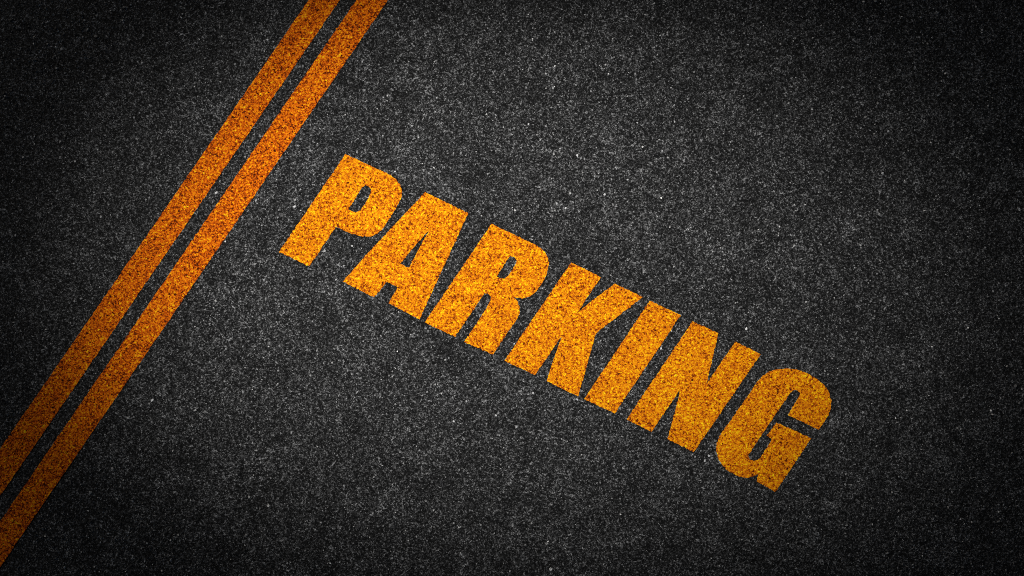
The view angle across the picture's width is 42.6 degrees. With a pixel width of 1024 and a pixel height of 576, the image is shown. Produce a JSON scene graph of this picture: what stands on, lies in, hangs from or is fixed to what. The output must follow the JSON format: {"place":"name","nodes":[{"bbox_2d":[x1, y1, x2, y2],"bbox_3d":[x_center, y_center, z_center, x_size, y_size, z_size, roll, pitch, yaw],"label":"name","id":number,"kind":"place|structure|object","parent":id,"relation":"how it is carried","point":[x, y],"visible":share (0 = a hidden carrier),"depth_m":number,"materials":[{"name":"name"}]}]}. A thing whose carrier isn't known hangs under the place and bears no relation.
{"place":"outdoors","nodes":[
{"label":"outdoors","id":0,"kind":"place"},
{"bbox_2d":[0,0,1023,575],"bbox_3d":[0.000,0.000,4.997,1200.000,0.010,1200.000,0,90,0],"label":"asphalt ground","id":1,"kind":"structure","parent":0,"point":[828,194],"depth_m":5.00,"materials":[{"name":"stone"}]},
{"bbox_2d":[0,0,339,494],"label":"painted stripe","id":2,"kind":"object","parent":1,"relation":"on","point":[70,369],"visible":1,"depth_m":5.00,"materials":[{"name":"orange paint"}]},
{"bbox_2d":[0,0,387,566],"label":"painted stripe","id":3,"kind":"object","parent":1,"relation":"on","point":[236,198],"visible":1,"depth_m":5.00,"materials":[{"name":"orange paint"}]},
{"bbox_2d":[279,154,831,491],"bbox_3d":[0.179,0.133,4.997,2.160,0.007,0.469,25,90,0],"label":"painted word","id":4,"kind":"object","parent":1,"relation":"on","point":[684,371],"visible":1,"depth_m":5.00,"materials":[{"name":"orange paint"}]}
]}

